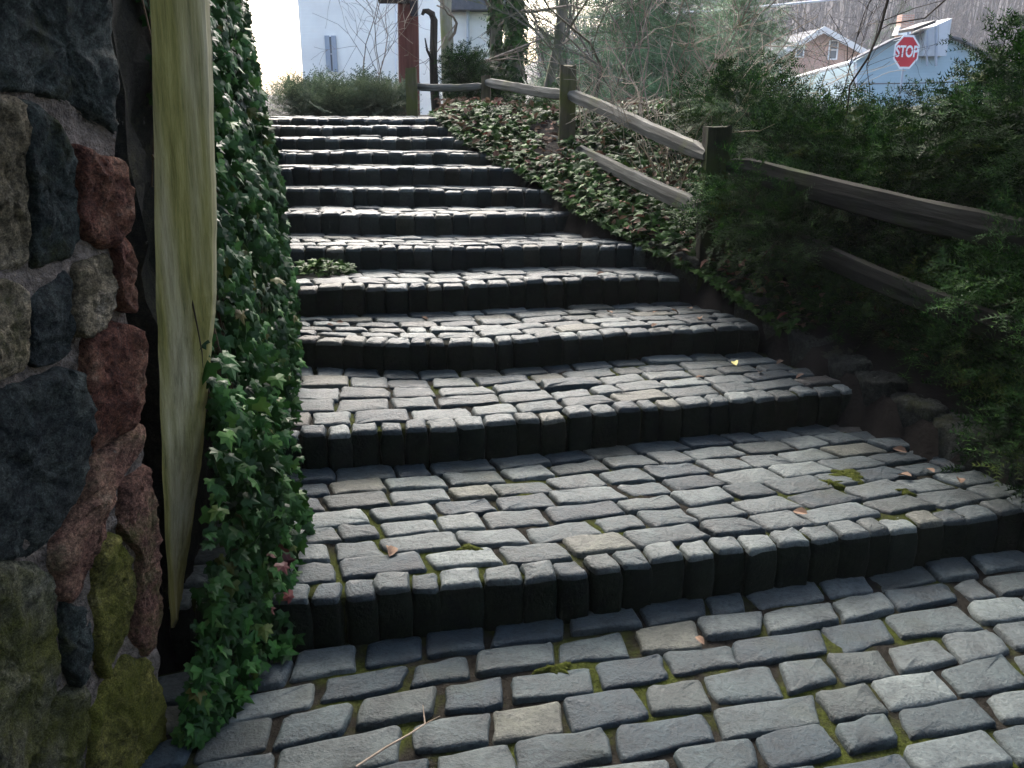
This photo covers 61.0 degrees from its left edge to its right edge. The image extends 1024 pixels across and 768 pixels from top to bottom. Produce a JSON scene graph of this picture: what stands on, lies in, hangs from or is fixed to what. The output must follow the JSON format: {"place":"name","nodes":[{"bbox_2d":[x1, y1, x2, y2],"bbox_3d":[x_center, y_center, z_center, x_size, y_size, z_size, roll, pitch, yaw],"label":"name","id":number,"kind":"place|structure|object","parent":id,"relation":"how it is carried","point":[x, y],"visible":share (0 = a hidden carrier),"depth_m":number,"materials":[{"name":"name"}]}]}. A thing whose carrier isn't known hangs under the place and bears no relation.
{"place":"outdoors","nodes":[
{"label":"outdoors","id":0,"kind":"place"},
{"bbox_2d":[247,0,634,94],"label":"sky","id":1,"kind":"structure","parent":0,"point":[275,26],"materials":[{"name":"white"}]},
{"bbox_2d":[139,550,1023,767],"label":"path","id":2,"kind":"structure","parent":0,"point":[917,667],"depth_m":2.47,"materials":[{"name":"stone"}]},
{"bbox_2d":[355,705,439,767],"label":"fallen twig","id":3,"kind":"object","parent":2,"relation":"on","point":[382,749],"visible":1,"depth_m":2.21,"materials":[{"name":"brown wood"}]},
{"bbox_2d":[531,662,571,674],"bbox_3d":[0.118,0.838,2.562,0.123,0.029,0.073,0,18,0],"label":"moss patch","id":4,"kind":"object","parent":2,"relation":"on","point":[563,667],"visible":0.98,"depth_m":2.55,"materials":[{"name":"green plant"}]},
{"bbox_2d":[695,636,703,643],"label":"fallen leaf","id":5,"kind":"object","parent":2,"relation":"on","point":[700,639],"visible":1,"depth_m":2.67,"materials":[{"name":"brown plant"}]},
{"bbox_2d":[156,106,1023,675],"bbox_3d":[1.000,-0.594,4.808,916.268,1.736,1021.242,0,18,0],"label":"ground","id":6,"kind":"structure","parent":0,"point":[878,418],"depth_m":4.18,"materials":[{"name":"soil"}]},
{"bbox_2d":[0,0,166,767],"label":"stone wall","id":7,"kind":"structure","parent":6,"relation":"on","point":[81,598],"depth_m":1.78,"materials":[{"name":"grey stone"}]},
{"bbox_2d":[111,0,224,667],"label":"retaining wall","id":8,"kind":"structure","parent":6,"relation":"on","point":[131,41],"depth_m":2.45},
{"bbox_2d":[150,0,216,627],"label":"weathered plank","id":9,"kind":"object","parent":8,"relation":"attached to","point":[185,210],"visible":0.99,"depth_m":2.19,"materials":[{"name":"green wood"}]},
{"bbox_2d":[135,0,315,749],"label":"ivy","id":10,"kind":"object","parent":8,"relation":"attached to","point":[250,377],"visible":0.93,"depth_m":2.67,"materials":[{"name":"green plant"}]},
{"bbox_2d":[265,62,423,116],"bbox_3d":[-1.721,-2.829,8.857,1.434,0.849,1.600,12,22,33],"label":"juniper bush","id":11,"kind":"object","parent":6,"relation":"on","point":[325,96],"visible":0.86,"depth_m":8.54,"materials":[{"name":"green plant"}]},
{"bbox_2d":[297,0,442,114],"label":"white house","id":12,"kind":"structure","parent":6,"relation":"on","point":[314,32],"depth_m":31.64,"materials":[{"name":"white paint"}]},
{"bbox_2d":[329,36,332,71],"bbox_3d":[-6.616,-12.051,31.768,0.209,1.229,0.095,0,18,0],"label":"window","id":13,"kind":"structure","parent":12,"relation":"in","point":[329,36],"depth_m":31.79,"materials":[{"name":"grey glass"}]},
{"bbox_2d":[312,0,466,81],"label":"bare sapling","id":14,"kind":"object","parent":6,"relation":"on","point":[388,49],"visible":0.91,"depth_m":9.30,"materials":[{"name":"brown plant"}]},
{"bbox_2d":[379,0,419,114],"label":"wooden post","id":15,"kind":"object","parent":6,"relation":"on","point":[410,33],"visible":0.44,"depth_m":11.99,"materials":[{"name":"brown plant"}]},
{"bbox_2d":[421,8,439,110],"bbox_3d":[-0.862,-3.457,9.366,0.182,1.083,0.139,-7,20,-21],"label":"dead stem","id":16,"kind":"object","parent":6,"relation":"on","point":[433,40],"visible":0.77,"depth_m":9.31,"materials":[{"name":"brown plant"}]},
{"bbox_2d":[431,37,522,104],"bbox_3d":[-0.422,-3.210,9.365,0.897,0.989,1.084,-12,22,-31],"label":"evergreen bush","id":17,"kind":"object","parent":6,"relation":"on","point":[472,68],"visible":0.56,"depth_m":9.22,"materials":[{"name":"green plant"}]},
{"bbox_2d":[451,0,505,96],"bbox_3d":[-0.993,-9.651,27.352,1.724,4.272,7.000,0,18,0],"label":"white porch house","id":18,"kind":"structure","parent":6,"relation":"on","point":[467,14],"depth_m":24.07,"materials":[{"name":"white paint"}]},
{"bbox_2d":[404,0,580,106],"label":"tree","id":19,"kind":"object","parent":6,"relation":"on","point":[448,33],"visible":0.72,"depth_m":9.98,"materials":[{"name":"brown plant"}]},
{"bbox_2d":[478,0,540,92],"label":"tree","id":20,"kind":"object","parent":6,"relation":"on","point":[496,44],"visible":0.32,"depth_m":11.56,"materials":[{"name":"green plant"}]},
{"bbox_2d":[498,0,580,103],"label":"tree","id":21,"kind":"object","parent":6,"relation":"on","point":[513,37],"visible":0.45,"depth_m":10.61,"materials":[{"name":"green plant"}]},
{"bbox_2d":[543,0,584,102],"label":"tree","id":22,"kind":"object","parent":6,"relation":"on","point":[558,35],"visible":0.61,"depth_m":11.16,"materials":[{"name":"brown plant"}]},
{"bbox_2d":[468,0,663,103],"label":"pine tree","id":23,"kind":"object","parent":6,"relation":"on","point":[565,57],"visible":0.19,"depth_m":22.09,"materials":[{"name":"green plant"}]},
{"bbox_2d":[461,0,725,103],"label":"bare shrub","id":24,"kind":"object","parent":6,"relation":"on","point":[545,40],"visible":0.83,"depth_m":7.33,"materials":[{"name":"brown plant"}]},
{"bbox_2d":[169,116,1023,664],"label":"cobbled staircase","id":25,"kind":"structure","parent":6,"relation":"on","point":[535,420],"depth_m":3.67,"materials":[{"name":"stone"}]},
{"bbox_2d":[294,257,357,277],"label":"ivy tuft","id":26,"kind":"object","parent":25,"relation":"on","point":[338,267],"visible":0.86,"depth_m":5.03,"materials":[{"name":"green plant"}]},
{"bbox_2d":[388,545,397,555],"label":"fallen leaf","id":27,"kind":"object","parent":25,"relation":"on","point":[390,548],"visible":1,"depth_m":2.86,"materials":[{"name":"brown plant"}]},
{"bbox_2d":[456,543,483,550],"bbox_3d":[-0.138,0.554,2.901,0.096,0.027,0.070,12,22,31],"label":"moss patch","id":28,"kind":"object","parent":25,"relation":"on","point":[468,546],"visible":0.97,"depth_m":2.90,"materials":[{"name":"green plant"}]},
{"bbox_2d":[793,507,806,513],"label":"fallen leaf","id":29,"kind":"object","parent":25,"relation":"on","point":[801,510],"visible":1,"depth_m":3.13,"materials":[{"name":"brown plant"}]},
{"bbox_2d":[818,479,845,489],"bbox_3d":[1.244,0.389,3.401,0.146,0.028,0.088,0,18,0],"label":"moss patch","id":30,"kind":"object","parent":25,"relation":"on","point":[836,485],"visible":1,"depth_m":3.38,"materials":[{"name":"green plant"}]},
{"bbox_2d":[828,469,864,484],"bbox_3d":[1.338,0.361,3.483,0.169,0.028,0.145,9,21,26],"label":"moss patch","id":31,"kind":"object","parent":25,"relation":"on","point":[853,474],"visible":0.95,"depth_m":3.46,"materials":[{"name":"green plant"}]},
{"bbox_2d":[893,446,906,451],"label":"fallen leaf","id":32,"kind":"object","parent":25,"relation":"on","point":[900,448],"visible":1,"depth_m":3.68,"materials":[{"name":"brown plant"}]},
{"bbox_2d":[898,472,911,475],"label":"fallen leaf","id":33,"kind":"object","parent":25,"relation":"on","point":[906,473],"visible":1,"depth_m":3.44,"materials":[{"name":"brown plant"}]},
{"bbox_2d":[895,488,917,496],"bbox_3d":[1.490,0.414,3.326,0.109,0.028,0.074,0,18,0],"label":"moss patch","id":34,"kind":"object","parent":25,"relation":"on","point":[905,491],"visible":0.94,"depth_m":3.31,"materials":[{"name":"green plant"}]},
{"bbox_2d":[532,22,662,135],"bbox_3d":[0.683,-2.406,6.942,0.822,0.916,1.342,-12,22,-33],"label":"bare shrub","id":35,"kind":"object","parent":6,"relation":"on","point":[594,87],"visible":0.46,"depth_m":6.82,"materials":[{"name":"plant"}]},
{"bbox_2d":[509,71,751,163],"bbox_3d":[0.870,-1.972,7.309,2.433,1.279,1.991,8,20,23],"label":"evergreen bush","id":36,"kind":"object","parent":6,"relation":"on","point":[538,103],"visible":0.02,"depth_m":7.33,"materials":[{"name":"green plant"}]},
{"bbox_2d":[531,0,765,101],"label":"pine tree","id":37,"kind":"object","parent":6,"relation":"on","point":[652,71],"visible":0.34,"depth_m":23.31,"materials":[{"name":"green plant"}]},
{"bbox_2d":[546,0,751,119],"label":"bare shrub","id":38,"kind":"object","parent":6,"relation":"on","point":[645,16],"visible":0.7,"depth_m":6.96,"materials":[{"name":"brown plant"}]},
{"bbox_2d":[631,236,674,270],"bbox_3d":[0.851,-0.713,5.323,0.176,0.369,0.318,-14,23,-37],"label":"kerb stone","id":39,"kind":"object","parent":6,"relation":"on","point":[659,263],"visible":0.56,"depth_m":5.18,"materials":[{"name":"grey stone"}]},
{"bbox_2d":[427,95,932,338],"bbox_3d":[1.181,-1.662,6.846,3.056,1.251,6.988,-7,20,-20],"label":"ivy ground cover","id":40,"kind":"object","parent":6,"relation":"on","point":[490,110],"visible":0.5,"depth_m":5.83,"materials":[{"name":"green plant"}]},
{"bbox_2d":[566,34,797,205],"bbox_3d":[1.171,-1.674,5.668,1.427,1.157,1.959,-14,23,-35],"label":"bare shrub","id":41,"kind":"object","parent":6,"relation":"on","point":[666,153],"visible":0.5,"depth_m":5.76,"materials":[{"name":"plant"}]},
{"bbox_2d":[670,251,700,292],"bbox_3d":[1.037,-0.604,5.137,0.178,0.378,0.269,-14,23,-37],"label":"kerb stone","id":42,"kind":"object","parent":6,"relation":"on","point":[690,277],"visible":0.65,"depth_m":5.02,"materials":[{"name":"grey stone"}]},
{"bbox_2d":[405,64,1023,350],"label":"split rail fence","id":43,"kind":"object","parent":6,"relation":"on","point":[942,219],"visible":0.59,"depth_m":4.32,"materials":[{"name":"brown wood"}]},
{"bbox_2d":[433,96,1018,404],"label":"leaf litter","id":44,"kind":"object","parent":6,"relation":"on","point":[498,101],"visible":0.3,"depth_m":6.25,"materials":[{"name":"plant"}]},
{"bbox_2d":[586,0,886,109],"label":"bare shrub","id":45,"kind":"object","parent":6,"relation":"on","point":[734,27],"visible":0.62,"depth_m":6.81,"materials":[{"name":"brown plant"}]},
{"bbox_2d":[734,287,778,320],"bbox_3d":[1.315,-0.338,4.787,0.215,0.372,0.263,-9,20,-25],"label":"kerb stone","id":46,"kind":"object","parent":6,"relation":"on","point":[741,312],"visible":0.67,"depth_m":4.68,"materials":[{"name":"grey stone"}]},
{"bbox_2d":[691,0,824,102],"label":"pine tree","id":47,"kind":"object","parent":6,"relation":"on","point":[756,37],"visible":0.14,"depth_m":27.35,"materials":[{"name":"green plant"}]},
{"bbox_2d":[630,0,902,125],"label":"bare shrub","id":48,"kind":"object","parent":6,"relation":"on","point":[775,18],"visible":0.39,"depth_m":6.22,"materials":[{"name":"plant"}]},
{"bbox_2d":[658,48,917,308],"bbox_3d":[1.546,-1.296,5.083,1.807,1.336,2.304,8,20,22],"label":"yew shrub","id":49,"kind":"object","parent":6,"relation":"on","point":[784,114],"visible":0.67,"depth_m":4.73,"materials":[{"name":"green plant"}]},
{"bbox_2d":[751,26,866,75],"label":"brick house","id":50,"kind":"structure","parent":6,"relation":"on","point":[836,55],"depth_m":57.97,"materials":[{"name":"brown brick"}]},
{"bbox_2d":[795,40,804,57],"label":"window","id":51,"kind":"structure","parent":50,"relation":"in","point":[801,54],"depth_m":57.93,"materials":[{"name":"white glass"}]},
{"bbox_2d":[827,40,838,59],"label":"window","id":52,"kind":"structure","parent":50,"relation":"in","point":[834,52],"depth_m":57.90,"materials":[{"name":"white glass"}]},
{"bbox_2d":[788,329,833,365],"bbox_3d":[1.518,-0.091,4.438,0.190,0.371,0.306,-6,19,-19],"label":"kerb stone","id":53,"kind":"object","parent":6,"relation":"on","point":[800,346],"visible":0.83,"depth_m":4.37,"materials":[{"name":"grey stone"}]},
{"bbox_2d":[728,0,945,100],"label":"bare shrub","id":54,"kind":"object","parent":6,"relation":"on","point":[838,38],"visible":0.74,"depth_m":7.70,"materials":[{"name":"brown plant"}]},
{"bbox_2d":[821,345,873,379],"bbox_3d":[1.614,0.017,4.246,0.211,0.368,0.356,-7,20,-19],"label":"kerb stone","id":55,"kind":"object","parent":6,"relation":"on","point":[840,364],"visible":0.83,"depth_m":4.14,"materials":[{"name":"grey stone"}]},
{"bbox_2d":[865,15,886,48],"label":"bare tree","id":56,"kind":"object","parent":6,"relation":"on","point":[876,27],"visible":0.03,"depth_m":74.27,"materials":[{"name":"grey plant"}]},
{"bbox_2d":[855,370,907,406],"bbox_3d":[1.695,0.117,4.040,0.192,0.363,0.245,-8,20,-23],"label":"kerb stone","id":57,"kind":"object","parent":6,"relation":"on","point":[875,386],"visible":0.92,"depth_m":3.94,"materials":[{"name":"grey stone"}]},
{"bbox_2d":[774,14,996,106],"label":"blue house","id":58,"kind":"structure","parent":6,"relation":"on","point":[938,58],"depth_m":33.86,"materials":[{"name":"blue wood"}]},
{"bbox_2d":[771,11,1023,337],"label":"yew shrub","id":59,"kind":"object","parent":6,"relation":"on","point":[968,167],"visible":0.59,"depth_m":4.04,"materials":[{"name":"green plant"}]},
{"bbox_2d":[845,0,945,158],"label":"bare branch","id":60,"kind":"object","parent":59,"relation":"attached to","point":[879,31],"visible":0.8,"depth_m":4.45,"materials":[{"name":"brown plant"}]},
{"bbox_2d":[851,6,1023,230],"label":"yew branch","id":61,"kind":"object","parent":59,"relation":"attached to","point":[971,59],"visible":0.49,"depth_m":3.91,"materials":[{"name":"green plant"}]},
{"bbox_2d":[772,179,1023,507],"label":"yew shrub","id":62,"kind":"object","parent":6,"relation":"on","point":[1000,369],"visible":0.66,"depth_m":3.62,"materials":[{"name":"green plant"}]},
{"bbox_2d":[881,0,914,38],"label":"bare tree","id":63,"kind":"object","parent":6,"relation":"on","point":[901,4],"visible":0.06,"depth_m":69.42,"materials":[{"name":"grey plant"}]},
{"bbox_2d":[893,32,919,96],"bbox_3d":[8.898,-6.504,19.990,0.711,2.941,0.063,-7,19,-19],"label":"stop sign","id":64,"kind":"object","parent":6,"relation":"on","point":[905,44],"visible":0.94,"depth_m":19.64,"materials":[{"name":"red metal"}]},
{"bbox_2d":[890,392,949,427],"bbox_3d":[1.795,0.228,3.861,0.196,0.371,0.278,-9,20,-24],"label":"kerb stone","id":65,"kind":"object","parent":6,"relation":"on","point":[912,408],"visible":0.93,"depth_m":3.75,"materials":[{"name":"grey stone"}]},
{"bbox_2d":[932,412,1010,471],"bbox_3d":[1.868,0.319,3.663,0.234,0.368,0.341,-9,20,-26],"label":"kerb stone","id":66,"kind":"object","parent":6,"relation":"on","point":[942,423],"visible":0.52,"depth_m":3.57,"materials":[{"name":"grey stone"}]},
{"bbox_2d":[980,435,1023,487],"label":"kerb stone","id":67,"kind":"object","parent":6,"relation":"on","point":[1005,470],"visible":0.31,"depth_m":3.42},
{"bbox_2d":[264,0,1023,108],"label":"hill","id":68,"kind":"structure","parent":0,"point":[836,20],"depth_m":136.90,"materials":[{"name":"plant"}]},
{"bbox_2d":[528,0,1023,90],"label":"bare woods","id":69,"kind":"object","parent":68,"relation":"on","point":[962,12],"visible":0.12,"depth_m":118.04,"materials":[{"name":"plant"}]},
{"bbox_2d":[579,0,834,18],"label":"power line","id":70,"kind":"object","parent":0,"point":[804,2],"visible":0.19,"depth_m":33.59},
{"bbox_2d":[852,82,956,83],"bbox_3d":[15.069,-9.898,28.323,8.099,0.279,0.034,0,18,0],"label":"power line","id":71,"kind":"object","parent":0,"point":[899,83],"visible":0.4,"depth_m":28.34,"materials":[{"name":"black"}]}
]}

